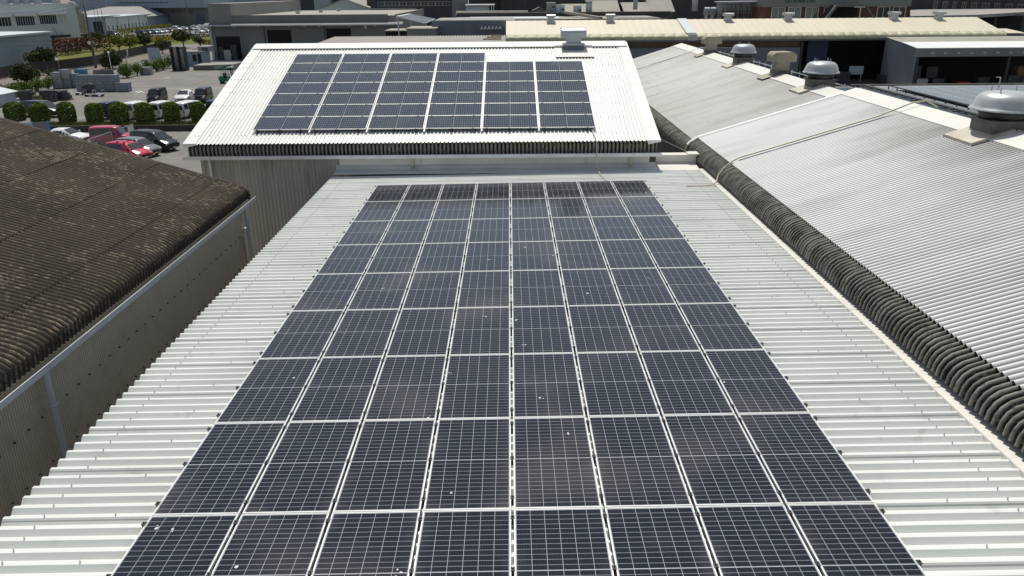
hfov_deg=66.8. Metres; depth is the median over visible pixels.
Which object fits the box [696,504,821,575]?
solar panel
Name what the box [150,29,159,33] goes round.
compact car
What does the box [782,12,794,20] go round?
roof turret
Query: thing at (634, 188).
solar panel
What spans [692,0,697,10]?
duct stack
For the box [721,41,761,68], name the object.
roof ventilator
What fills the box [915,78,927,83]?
bale
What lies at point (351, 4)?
green gable hall
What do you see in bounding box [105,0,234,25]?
blue grey office
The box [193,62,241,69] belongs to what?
loading ramp
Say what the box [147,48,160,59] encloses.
notice board
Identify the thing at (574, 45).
exhaust stack
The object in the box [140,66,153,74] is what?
wrapped pallet
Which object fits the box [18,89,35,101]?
scrap heap
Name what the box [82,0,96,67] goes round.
utility pole
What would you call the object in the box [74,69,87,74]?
covered pallet
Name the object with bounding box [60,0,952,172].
ground
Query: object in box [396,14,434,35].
tilted frame
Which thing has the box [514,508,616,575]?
solar panel
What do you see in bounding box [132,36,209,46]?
lawn
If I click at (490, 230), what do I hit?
solar panel
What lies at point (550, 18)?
roof turret
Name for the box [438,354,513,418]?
solar panel
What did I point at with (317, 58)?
solar panel
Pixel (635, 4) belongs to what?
duct stack
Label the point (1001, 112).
roof ventilator
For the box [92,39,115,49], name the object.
hedge
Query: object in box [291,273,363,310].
solar panel
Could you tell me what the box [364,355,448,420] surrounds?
solar panel
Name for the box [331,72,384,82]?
solar panel
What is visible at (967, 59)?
open shed
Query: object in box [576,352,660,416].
solar panel
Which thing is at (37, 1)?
roof unit
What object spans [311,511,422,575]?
solar panel
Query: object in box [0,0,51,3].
grey block
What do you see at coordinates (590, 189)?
solar panel
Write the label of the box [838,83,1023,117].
neighbour roof
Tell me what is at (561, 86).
solar panel
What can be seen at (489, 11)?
barrel ridge
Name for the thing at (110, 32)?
minivan
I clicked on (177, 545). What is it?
solar panel
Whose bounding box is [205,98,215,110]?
minivan
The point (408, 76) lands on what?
solar panel
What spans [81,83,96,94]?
scrap heap
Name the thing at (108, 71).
crate stack
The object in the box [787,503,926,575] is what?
solar panel
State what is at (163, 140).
minivan
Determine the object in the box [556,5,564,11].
roof unit
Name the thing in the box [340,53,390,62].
solar panel
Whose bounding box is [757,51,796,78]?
vent hood
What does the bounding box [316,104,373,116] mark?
solar panel
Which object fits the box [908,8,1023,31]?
flat canopy roof
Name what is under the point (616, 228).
solar panel
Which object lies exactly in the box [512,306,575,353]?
solar panel
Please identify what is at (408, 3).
window
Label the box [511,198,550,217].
solar panel
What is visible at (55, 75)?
crate stack
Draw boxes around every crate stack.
[50,72,62,79]
[52,80,62,88]
[58,69,71,78]
[62,79,74,87]
[70,73,79,87]
[75,83,84,91]
[76,74,88,82]
[86,74,98,82]
[93,69,101,74]
[95,83,106,91]
[96,74,108,82]
[101,69,113,74]
[105,83,116,91]
[106,74,120,82]
[116,82,131,91]
[800,66,806,78]
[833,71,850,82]
[876,74,886,83]
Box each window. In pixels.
[0,17,11,26]
[14,16,35,25]
[38,15,57,24]
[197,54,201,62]
[377,2,384,5]
[406,2,413,5]
[435,1,442,5]
[443,1,449,5]
[771,7,785,18]
[788,7,801,18]
[805,7,818,32]
[876,6,890,17]
[892,6,906,17]
[933,1,937,8]
[942,1,947,8]
[952,2,956,8]
[961,2,966,8]
[970,2,977,8]
[981,3,989,8]
[994,3,1000,8]
[1005,4,1012,7]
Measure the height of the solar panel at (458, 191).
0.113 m
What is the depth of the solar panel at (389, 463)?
9.68 m
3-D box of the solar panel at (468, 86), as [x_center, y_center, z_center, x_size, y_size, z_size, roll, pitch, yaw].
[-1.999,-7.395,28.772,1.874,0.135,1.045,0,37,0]
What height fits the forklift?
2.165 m
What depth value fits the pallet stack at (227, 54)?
160.15 m
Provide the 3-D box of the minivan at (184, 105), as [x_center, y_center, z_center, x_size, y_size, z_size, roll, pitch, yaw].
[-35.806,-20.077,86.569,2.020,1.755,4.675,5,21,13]
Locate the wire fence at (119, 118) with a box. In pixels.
[17,114,199,124]
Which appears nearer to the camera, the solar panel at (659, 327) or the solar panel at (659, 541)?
the solar panel at (659, 541)
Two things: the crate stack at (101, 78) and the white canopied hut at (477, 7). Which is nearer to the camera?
the crate stack at (101, 78)
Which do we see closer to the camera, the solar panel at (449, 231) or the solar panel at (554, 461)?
the solar panel at (554, 461)
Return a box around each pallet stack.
[218,47,224,59]
[224,50,232,59]
[230,44,239,59]
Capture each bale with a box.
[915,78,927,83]
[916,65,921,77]
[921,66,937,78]
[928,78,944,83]
[953,81,968,83]
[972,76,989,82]
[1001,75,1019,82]
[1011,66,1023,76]
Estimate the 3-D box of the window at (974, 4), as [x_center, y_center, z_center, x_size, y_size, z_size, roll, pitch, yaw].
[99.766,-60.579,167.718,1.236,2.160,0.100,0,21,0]
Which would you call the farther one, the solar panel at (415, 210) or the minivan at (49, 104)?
the minivan at (49, 104)
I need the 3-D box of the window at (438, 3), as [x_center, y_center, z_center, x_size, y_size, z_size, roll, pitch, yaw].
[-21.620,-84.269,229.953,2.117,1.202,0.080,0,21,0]
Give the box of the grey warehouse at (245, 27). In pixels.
[202,1,423,59]
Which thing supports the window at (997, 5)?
in the building at (953, 4)
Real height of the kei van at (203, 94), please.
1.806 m
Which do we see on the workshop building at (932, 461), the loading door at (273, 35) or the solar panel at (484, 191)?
the solar panel at (484, 191)
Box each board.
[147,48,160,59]
[849,66,863,82]
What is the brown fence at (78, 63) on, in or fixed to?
on the parking lot
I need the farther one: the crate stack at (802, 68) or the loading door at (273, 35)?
the loading door at (273, 35)
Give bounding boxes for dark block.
[276,0,338,10]
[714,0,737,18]
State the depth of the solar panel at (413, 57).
31.14 m
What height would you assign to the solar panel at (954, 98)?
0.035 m
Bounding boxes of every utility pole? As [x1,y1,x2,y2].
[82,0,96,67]
[185,0,191,38]
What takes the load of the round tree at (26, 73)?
on the pavement
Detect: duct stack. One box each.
[585,0,592,11]
[633,0,637,9]
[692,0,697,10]
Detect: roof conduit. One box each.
[637,47,703,68]
[686,100,937,186]
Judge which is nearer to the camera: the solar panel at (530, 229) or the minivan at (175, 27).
the solar panel at (530, 229)
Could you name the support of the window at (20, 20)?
in the white hall at (61, 22)
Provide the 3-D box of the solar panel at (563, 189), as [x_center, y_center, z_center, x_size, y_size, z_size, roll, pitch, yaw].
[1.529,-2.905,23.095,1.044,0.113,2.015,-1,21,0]
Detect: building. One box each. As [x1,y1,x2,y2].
[0,151,1023,575]
[314,0,332,9]
[738,0,911,47]
[908,0,1023,15]
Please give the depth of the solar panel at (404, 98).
27.95 m
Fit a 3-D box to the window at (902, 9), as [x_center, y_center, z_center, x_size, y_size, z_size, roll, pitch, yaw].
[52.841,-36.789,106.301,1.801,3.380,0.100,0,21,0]
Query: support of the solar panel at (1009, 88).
on the neighbour roof at (942, 104)
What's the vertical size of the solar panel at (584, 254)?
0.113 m
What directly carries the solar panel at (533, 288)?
on the workshop building at (932, 461)
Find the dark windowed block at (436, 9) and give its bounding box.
[370,0,452,25]
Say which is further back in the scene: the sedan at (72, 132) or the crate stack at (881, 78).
the crate stack at (881, 78)
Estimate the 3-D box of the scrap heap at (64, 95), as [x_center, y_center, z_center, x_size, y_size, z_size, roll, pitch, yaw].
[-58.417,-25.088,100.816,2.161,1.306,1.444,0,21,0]
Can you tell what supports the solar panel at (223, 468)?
on the workshop building at (932, 461)
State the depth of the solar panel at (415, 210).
21.15 m
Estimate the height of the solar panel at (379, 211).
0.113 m
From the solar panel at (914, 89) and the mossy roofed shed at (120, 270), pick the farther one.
the solar panel at (914, 89)
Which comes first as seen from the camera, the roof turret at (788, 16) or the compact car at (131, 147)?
the compact car at (131, 147)
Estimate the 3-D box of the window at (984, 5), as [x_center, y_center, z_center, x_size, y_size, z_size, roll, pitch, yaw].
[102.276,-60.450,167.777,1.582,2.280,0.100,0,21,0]
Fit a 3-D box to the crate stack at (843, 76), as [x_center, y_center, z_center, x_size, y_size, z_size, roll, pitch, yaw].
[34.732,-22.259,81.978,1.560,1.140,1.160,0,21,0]
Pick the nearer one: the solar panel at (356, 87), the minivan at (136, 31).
the solar panel at (356, 87)
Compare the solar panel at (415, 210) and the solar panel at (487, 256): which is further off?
the solar panel at (415, 210)
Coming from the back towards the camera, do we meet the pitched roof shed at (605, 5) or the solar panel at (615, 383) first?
the pitched roof shed at (605, 5)
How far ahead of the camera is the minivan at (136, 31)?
261.89 m
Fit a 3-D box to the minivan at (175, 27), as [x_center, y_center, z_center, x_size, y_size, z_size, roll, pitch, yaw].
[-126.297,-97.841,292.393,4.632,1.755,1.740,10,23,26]
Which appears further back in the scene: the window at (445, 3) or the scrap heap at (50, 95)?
the window at (445, 3)
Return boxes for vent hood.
[693,36,721,56]
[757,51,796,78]
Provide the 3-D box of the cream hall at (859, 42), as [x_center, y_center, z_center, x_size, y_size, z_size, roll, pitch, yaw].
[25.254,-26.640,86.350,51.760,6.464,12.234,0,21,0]
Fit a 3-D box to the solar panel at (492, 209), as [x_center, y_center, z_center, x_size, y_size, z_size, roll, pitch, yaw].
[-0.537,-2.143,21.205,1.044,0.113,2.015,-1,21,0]
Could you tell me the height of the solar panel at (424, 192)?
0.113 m
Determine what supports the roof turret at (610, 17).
on the cream hall at (859, 42)
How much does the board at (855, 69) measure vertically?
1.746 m
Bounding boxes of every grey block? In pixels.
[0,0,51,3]
[70,0,105,11]
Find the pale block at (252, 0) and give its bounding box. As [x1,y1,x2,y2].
[235,0,275,2]
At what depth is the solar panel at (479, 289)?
15.43 m
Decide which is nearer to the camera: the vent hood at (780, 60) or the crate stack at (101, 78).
the vent hood at (780, 60)
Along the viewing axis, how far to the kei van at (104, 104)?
84.64 m
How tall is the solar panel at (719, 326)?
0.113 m
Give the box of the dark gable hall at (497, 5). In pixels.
[469,0,500,10]
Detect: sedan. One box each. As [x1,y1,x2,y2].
[50,127,88,140]
[174,89,193,101]
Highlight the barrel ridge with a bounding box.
[456,10,527,14]
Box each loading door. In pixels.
[215,36,242,59]
[266,29,292,43]
[325,28,351,39]
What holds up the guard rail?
attached to the ridge roof hall at (904, 226)
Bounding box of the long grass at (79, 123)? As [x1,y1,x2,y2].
[43,119,197,125]
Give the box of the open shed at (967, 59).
[880,36,1023,83]
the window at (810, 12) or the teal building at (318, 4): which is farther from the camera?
the teal building at (318, 4)
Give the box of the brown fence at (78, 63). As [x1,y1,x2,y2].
[0,41,171,79]
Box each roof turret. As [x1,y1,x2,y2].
[546,14,555,22]
[605,14,614,21]
[722,13,733,21]
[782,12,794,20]
[888,11,901,19]
[932,11,946,19]
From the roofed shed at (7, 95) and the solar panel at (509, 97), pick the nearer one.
the solar panel at (509, 97)
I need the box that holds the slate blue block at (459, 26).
[431,17,514,41]
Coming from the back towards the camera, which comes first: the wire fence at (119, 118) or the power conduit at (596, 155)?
the wire fence at (119, 118)
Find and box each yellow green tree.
[105,33,126,49]
[118,32,139,47]
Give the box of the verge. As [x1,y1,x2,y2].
[49,121,194,125]
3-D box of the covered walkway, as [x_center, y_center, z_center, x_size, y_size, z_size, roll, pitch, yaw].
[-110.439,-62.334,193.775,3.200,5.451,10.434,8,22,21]
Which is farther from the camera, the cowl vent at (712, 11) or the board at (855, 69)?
the cowl vent at (712, 11)
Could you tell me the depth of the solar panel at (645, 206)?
21.11 m
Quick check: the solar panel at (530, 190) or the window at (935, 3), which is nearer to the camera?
the solar panel at (530, 190)
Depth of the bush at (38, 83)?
109.95 m
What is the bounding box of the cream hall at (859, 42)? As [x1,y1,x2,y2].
[506,17,1006,78]
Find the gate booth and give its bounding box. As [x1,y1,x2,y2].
[187,45,214,65]
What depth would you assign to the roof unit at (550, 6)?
120.79 m
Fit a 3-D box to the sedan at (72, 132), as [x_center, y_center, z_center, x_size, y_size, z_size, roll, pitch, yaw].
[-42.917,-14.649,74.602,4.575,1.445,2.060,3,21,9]
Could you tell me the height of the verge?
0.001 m
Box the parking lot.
[0,26,243,122]
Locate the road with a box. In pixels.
[0,49,169,84]
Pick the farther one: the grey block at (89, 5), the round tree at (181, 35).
the grey block at (89, 5)
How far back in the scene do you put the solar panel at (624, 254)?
17.32 m
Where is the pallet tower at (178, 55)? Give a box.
[169,46,189,70]
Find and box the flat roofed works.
[456,11,670,48]
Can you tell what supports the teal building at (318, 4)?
on the parking lot
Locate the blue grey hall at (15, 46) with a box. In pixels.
[0,31,54,66]
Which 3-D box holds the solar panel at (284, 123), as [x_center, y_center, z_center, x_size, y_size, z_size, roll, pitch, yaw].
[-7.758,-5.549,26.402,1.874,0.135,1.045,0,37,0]
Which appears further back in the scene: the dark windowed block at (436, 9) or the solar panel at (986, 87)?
the dark windowed block at (436, 9)
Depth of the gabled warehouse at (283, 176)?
26.19 m
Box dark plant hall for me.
[501,0,715,33]
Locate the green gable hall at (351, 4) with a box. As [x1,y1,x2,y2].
[319,0,370,9]
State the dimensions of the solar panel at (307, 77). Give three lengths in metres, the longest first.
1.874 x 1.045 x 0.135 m
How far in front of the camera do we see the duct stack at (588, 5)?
120.93 m
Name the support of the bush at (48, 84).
on the parking lot
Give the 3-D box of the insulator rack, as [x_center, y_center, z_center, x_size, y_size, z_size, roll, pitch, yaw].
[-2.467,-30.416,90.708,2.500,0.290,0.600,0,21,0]
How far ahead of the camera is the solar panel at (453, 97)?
27.98 m
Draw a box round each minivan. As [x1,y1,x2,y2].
[20,100,55,116]
[106,30,118,35]
[130,129,179,151]
[135,30,147,34]
[171,26,182,30]
[172,100,205,117]
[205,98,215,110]
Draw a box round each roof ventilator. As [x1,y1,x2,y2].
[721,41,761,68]
[789,58,842,93]
[943,85,1023,145]
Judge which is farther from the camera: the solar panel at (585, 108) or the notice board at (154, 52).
the notice board at (154, 52)
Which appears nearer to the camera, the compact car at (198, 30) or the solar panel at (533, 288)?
the solar panel at (533, 288)
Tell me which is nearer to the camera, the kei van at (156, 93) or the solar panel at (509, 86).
the solar panel at (509, 86)
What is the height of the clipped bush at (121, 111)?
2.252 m
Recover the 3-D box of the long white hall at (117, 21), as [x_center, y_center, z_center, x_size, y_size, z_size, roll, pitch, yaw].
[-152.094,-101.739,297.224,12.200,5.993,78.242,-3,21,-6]
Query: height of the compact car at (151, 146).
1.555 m
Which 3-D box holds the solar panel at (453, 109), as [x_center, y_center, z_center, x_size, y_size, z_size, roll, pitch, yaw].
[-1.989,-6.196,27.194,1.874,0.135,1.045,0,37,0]
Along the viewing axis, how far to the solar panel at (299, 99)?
27.95 m
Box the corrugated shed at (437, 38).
[319,34,505,42]
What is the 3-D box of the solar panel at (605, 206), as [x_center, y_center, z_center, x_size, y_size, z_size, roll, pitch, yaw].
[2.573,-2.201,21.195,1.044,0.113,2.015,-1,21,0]
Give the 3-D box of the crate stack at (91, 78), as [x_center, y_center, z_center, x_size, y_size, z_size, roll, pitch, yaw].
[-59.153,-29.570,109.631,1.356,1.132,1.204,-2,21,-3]
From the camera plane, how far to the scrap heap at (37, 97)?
98.72 m
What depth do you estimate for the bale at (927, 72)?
77.44 m
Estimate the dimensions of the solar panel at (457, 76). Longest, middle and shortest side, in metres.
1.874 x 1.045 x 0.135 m
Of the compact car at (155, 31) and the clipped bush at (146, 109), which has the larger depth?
the compact car at (155, 31)
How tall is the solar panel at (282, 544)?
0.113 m
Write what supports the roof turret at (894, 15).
on the cream hall at (859, 42)
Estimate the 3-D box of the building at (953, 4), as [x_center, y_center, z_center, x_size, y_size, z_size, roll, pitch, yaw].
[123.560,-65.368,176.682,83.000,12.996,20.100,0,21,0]
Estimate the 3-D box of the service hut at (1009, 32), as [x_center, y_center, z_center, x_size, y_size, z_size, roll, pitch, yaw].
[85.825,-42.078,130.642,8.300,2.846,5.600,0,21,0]
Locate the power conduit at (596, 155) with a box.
[592,129,605,180]
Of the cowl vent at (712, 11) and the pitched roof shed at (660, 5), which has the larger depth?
the pitched roof shed at (660, 5)
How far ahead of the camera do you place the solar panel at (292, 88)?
28.74 m
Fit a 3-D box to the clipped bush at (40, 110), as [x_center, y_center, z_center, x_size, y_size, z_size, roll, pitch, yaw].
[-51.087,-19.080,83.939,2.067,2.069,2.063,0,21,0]
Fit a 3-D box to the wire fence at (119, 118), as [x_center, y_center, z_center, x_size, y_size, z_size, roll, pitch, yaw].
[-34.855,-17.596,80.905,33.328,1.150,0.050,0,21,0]
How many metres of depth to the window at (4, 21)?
181.83 m
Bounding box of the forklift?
[218,68,232,83]
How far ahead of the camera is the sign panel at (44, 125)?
79.75 m
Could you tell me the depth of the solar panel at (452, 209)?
21.16 m
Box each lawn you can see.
[56,40,133,59]
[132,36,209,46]
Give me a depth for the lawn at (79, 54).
184.68 m
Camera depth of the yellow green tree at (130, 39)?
183.80 m
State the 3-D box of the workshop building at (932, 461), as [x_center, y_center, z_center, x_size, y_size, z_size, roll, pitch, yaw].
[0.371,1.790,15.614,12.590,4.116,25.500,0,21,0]
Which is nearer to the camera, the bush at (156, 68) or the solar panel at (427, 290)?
the solar panel at (427, 290)
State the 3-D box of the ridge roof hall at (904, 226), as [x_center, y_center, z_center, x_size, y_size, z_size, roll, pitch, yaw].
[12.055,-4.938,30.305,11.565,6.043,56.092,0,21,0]
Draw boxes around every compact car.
[105,139,152,158]
[116,136,161,154]
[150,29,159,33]
[194,28,204,32]
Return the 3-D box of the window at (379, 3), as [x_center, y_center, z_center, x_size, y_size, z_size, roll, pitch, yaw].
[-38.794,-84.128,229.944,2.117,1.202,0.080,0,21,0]
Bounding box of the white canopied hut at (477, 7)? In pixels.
[465,4,494,10]
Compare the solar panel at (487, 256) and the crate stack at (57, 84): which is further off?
the crate stack at (57, 84)
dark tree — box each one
[91,31,105,43]
[134,31,151,45]
[154,39,170,53]
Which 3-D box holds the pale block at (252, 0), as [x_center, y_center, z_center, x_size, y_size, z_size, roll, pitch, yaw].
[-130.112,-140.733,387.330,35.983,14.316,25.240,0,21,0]
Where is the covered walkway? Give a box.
[50,28,91,50]
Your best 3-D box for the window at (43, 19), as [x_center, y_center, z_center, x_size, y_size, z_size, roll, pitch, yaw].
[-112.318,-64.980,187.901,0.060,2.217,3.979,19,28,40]
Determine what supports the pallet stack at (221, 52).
on the parking lot
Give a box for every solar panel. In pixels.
[106,514,238,575]
[152,422,286,515]
[211,513,330,575]
[215,358,320,422]
[242,421,361,513]
[253,117,313,133]
[259,310,344,358]
[260,105,319,117]
[267,93,324,105]
[274,83,329,93]
[280,72,334,83]
[286,63,338,72]
[289,356,384,421]
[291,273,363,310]
[292,54,342,63]
[310,116,369,132]
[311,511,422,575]
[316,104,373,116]
[317,244,378,273]
[321,93,377,104]
[322,309,400,357]
[327,82,380,93]
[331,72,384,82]
[333,419,437,511]
[336,62,387,72]
[336,221,390,244]
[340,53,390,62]
[347,272,413,309]
[353,201,401,220]
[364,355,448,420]
[366,185,409,201]
[366,243,422,272]
[368,116,425,132]
[372,104,427,116]
[376,92,429,104]
[379,82,431,92]
[380,220,430,243]
[383,72,433,82]
[386,62,435,72]
[386,308,456,356]
[389,53,437,62]
[392,200,437,220]
[402,184,442,200]
[402,272,462,308]
[412,509,514,575]
[414,243,467,271]
[423,418,513,510]
[424,219,471,242]
[425,115,481,131]
[427,103,481,115]
[430,92,482,103]
[432,81,483,92]
[432,200,474,219]
[434,71,483,81]
[436,62,484,71]
[438,53,484,61]
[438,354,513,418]
[439,183,476,199]
[449,307,512,354]
[457,271,511,307]
[463,242,511,271]
[468,218,511,242]
[472,199,510,218]
[475,183,510,199]
[482,115,537,131]
[483,103,536,115]
[484,81,535,92]
[484,92,535,103]
[485,71,534,81]
[486,61,533,71]
[511,182,546,198]
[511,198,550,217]
[511,218,554,241]
[511,241,559,270]
[512,270,566,306]
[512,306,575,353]
[513,353,586,417]
[513,417,603,508]
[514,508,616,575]
[535,61,583,70]
[535,70,585,80]
[536,81,587,91]
[537,91,589,102]
[538,102,592,114]
[539,114,595,130]
[544,181,582,197]
[547,198,589,217]
[551,217,598,240]
[555,240,608,269]
[561,269,621,305]
[567,305,637,352]
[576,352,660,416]
[578,181,618,197]
[584,197,629,216]
[588,415,692,507]
[591,216,641,239]
[599,239,656,269]
[605,506,718,575]
[610,268,675,305]
[612,180,655,196]
[621,196,668,216]
[623,304,700,352]
[631,215,684,239]
[640,351,734,416]
[643,239,705,268]
[659,267,730,304]
[663,414,782,507]
[678,303,763,350]
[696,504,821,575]
[703,349,809,415]
[738,413,873,505]
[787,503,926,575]
[899,87,928,91]
[916,87,948,90]
[918,91,949,95]
[936,87,968,90]
[936,96,972,101]
[954,91,979,95]
[955,87,989,90]
[971,86,1004,89]
[990,86,1023,90]
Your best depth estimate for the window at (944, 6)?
167.47 m
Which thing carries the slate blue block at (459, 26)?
on the ground at (173, 157)
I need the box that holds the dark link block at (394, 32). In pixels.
[384,28,406,36]
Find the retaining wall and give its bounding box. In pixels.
[50,125,195,131]
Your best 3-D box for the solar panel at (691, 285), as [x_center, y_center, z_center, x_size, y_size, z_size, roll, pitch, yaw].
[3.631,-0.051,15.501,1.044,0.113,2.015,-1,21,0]
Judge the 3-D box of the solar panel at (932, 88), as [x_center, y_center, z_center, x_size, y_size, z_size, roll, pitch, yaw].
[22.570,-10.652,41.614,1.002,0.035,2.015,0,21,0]
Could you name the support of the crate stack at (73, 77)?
on the parking lot
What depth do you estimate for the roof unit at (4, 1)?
184.45 m
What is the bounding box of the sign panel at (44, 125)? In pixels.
[23,121,50,130]
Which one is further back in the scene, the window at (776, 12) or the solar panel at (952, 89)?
the window at (776, 12)
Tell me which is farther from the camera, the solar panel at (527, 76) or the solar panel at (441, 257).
the solar panel at (527, 76)
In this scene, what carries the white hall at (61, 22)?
on the parking lot
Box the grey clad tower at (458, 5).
[452,0,467,17]
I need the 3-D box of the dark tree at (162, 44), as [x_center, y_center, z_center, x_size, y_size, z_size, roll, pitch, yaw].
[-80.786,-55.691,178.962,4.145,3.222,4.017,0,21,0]
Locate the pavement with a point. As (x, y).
(116, 68)
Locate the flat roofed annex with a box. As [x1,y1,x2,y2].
[405,26,438,35]
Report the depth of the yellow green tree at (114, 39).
183.90 m
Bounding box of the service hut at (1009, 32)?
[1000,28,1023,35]
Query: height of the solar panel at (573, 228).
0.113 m
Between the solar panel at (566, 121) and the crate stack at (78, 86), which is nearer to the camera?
the solar panel at (566, 121)
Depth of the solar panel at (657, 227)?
19.22 m
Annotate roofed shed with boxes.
[0,87,18,106]
[0,117,255,525]
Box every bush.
[2,101,26,120]
[3,83,20,97]
[15,81,34,89]
[28,78,44,90]
[28,102,50,121]
[41,77,52,88]
[42,69,57,76]
[55,101,76,122]
[84,103,103,122]
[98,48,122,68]
[107,102,129,123]
[116,61,133,77]
[131,62,142,75]
[134,102,155,122]
[141,59,151,66]
[150,57,161,71]
[155,56,168,69]
[162,101,180,121]
[163,54,171,67]
[189,101,205,121]
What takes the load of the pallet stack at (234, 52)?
on the parking lot
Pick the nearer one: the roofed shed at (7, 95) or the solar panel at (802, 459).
the solar panel at (802, 459)
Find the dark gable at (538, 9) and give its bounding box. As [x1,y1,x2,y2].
[532,7,545,11]
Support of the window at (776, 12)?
in the office building at (768, 9)
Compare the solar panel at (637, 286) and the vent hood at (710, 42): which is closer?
the solar panel at (637, 286)
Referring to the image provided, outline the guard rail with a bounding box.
[718,50,906,100]
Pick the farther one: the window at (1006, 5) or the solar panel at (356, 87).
the window at (1006, 5)
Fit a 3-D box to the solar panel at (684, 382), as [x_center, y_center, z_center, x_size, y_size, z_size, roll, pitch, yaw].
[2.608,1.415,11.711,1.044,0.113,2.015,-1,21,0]
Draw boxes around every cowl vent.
[703,7,709,18]
[709,7,715,18]
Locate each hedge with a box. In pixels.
[51,37,99,53]
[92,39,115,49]
[116,24,170,33]
[134,34,209,36]
[149,36,174,41]
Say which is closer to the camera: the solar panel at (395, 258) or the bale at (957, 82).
the solar panel at (395, 258)
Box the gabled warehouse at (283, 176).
[182,41,661,263]
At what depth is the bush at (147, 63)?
134.73 m
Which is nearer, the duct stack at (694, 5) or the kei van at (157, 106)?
the kei van at (157, 106)
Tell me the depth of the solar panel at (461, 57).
31.11 m
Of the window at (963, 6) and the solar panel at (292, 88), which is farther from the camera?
the window at (963, 6)
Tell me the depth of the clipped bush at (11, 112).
83.81 m
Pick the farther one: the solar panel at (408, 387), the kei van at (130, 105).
the kei van at (130, 105)
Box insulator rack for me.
[480,26,501,28]
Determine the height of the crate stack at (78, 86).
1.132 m
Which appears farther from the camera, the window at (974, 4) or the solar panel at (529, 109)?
the window at (974, 4)
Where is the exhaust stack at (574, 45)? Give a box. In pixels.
[554,27,593,56]
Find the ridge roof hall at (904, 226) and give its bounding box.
[633,43,1023,452]
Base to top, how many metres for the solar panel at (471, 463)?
0.113 m
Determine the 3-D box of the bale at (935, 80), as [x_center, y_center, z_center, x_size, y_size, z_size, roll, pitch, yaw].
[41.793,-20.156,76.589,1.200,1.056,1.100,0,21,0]
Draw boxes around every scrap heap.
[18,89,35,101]
[32,95,43,99]
[34,89,58,101]
[56,90,73,100]
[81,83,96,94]
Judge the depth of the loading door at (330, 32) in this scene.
159.88 m
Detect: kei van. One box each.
[88,125,129,144]
[97,100,119,116]
[125,101,145,117]
[146,87,167,102]
[149,100,169,118]
[193,86,212,102]
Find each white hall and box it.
[0,3,83,50]
[85,13,153,33]
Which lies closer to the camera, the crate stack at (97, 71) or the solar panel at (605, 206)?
the solar panel at (605, 206)
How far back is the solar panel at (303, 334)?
13.52 m
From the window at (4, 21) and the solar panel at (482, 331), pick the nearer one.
the solar panel at (482, 331)
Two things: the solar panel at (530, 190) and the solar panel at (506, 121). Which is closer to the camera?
the solar panel at (530, 190)
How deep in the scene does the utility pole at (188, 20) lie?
236.86 m
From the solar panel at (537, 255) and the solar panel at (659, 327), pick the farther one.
the solar panel at (537, 255)
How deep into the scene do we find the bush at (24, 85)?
108.31 m
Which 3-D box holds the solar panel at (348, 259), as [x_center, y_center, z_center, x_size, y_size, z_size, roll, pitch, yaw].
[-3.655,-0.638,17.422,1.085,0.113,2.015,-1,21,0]
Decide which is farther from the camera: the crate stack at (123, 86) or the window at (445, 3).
the window at (445, 3)
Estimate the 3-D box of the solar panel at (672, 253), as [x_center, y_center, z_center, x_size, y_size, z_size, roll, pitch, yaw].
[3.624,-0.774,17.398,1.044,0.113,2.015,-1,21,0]
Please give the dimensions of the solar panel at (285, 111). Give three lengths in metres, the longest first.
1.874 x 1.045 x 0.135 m
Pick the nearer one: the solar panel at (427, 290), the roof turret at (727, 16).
the solar panel at (427, 290)
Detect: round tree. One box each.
[8,62,41,81]
[23,46,57,62]
[171,29,192,45]
[192,36,206,45]
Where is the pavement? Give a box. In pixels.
[3,54,169,86]
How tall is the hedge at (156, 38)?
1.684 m
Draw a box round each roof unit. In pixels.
[0,0,9,3]
[11,0,21,3]
[22,0,30,3]
[33,0,41,3]
[546,2,555,11]
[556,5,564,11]
[573,5,581,11]
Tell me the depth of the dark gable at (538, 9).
123.39 m
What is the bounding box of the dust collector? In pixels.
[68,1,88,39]
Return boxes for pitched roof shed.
[561,4,585,11]
[592,0,619,11]
[619,2,649,10]
[644,0,674,19]
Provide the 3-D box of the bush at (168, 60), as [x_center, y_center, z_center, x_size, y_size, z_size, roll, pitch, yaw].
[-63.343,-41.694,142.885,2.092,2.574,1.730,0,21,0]
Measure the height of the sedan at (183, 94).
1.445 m
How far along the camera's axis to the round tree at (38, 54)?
147.79 m
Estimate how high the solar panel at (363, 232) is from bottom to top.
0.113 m
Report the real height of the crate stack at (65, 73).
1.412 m
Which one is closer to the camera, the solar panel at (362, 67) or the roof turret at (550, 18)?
the solar panel at (362, 67)
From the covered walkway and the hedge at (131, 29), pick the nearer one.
the covered walkway

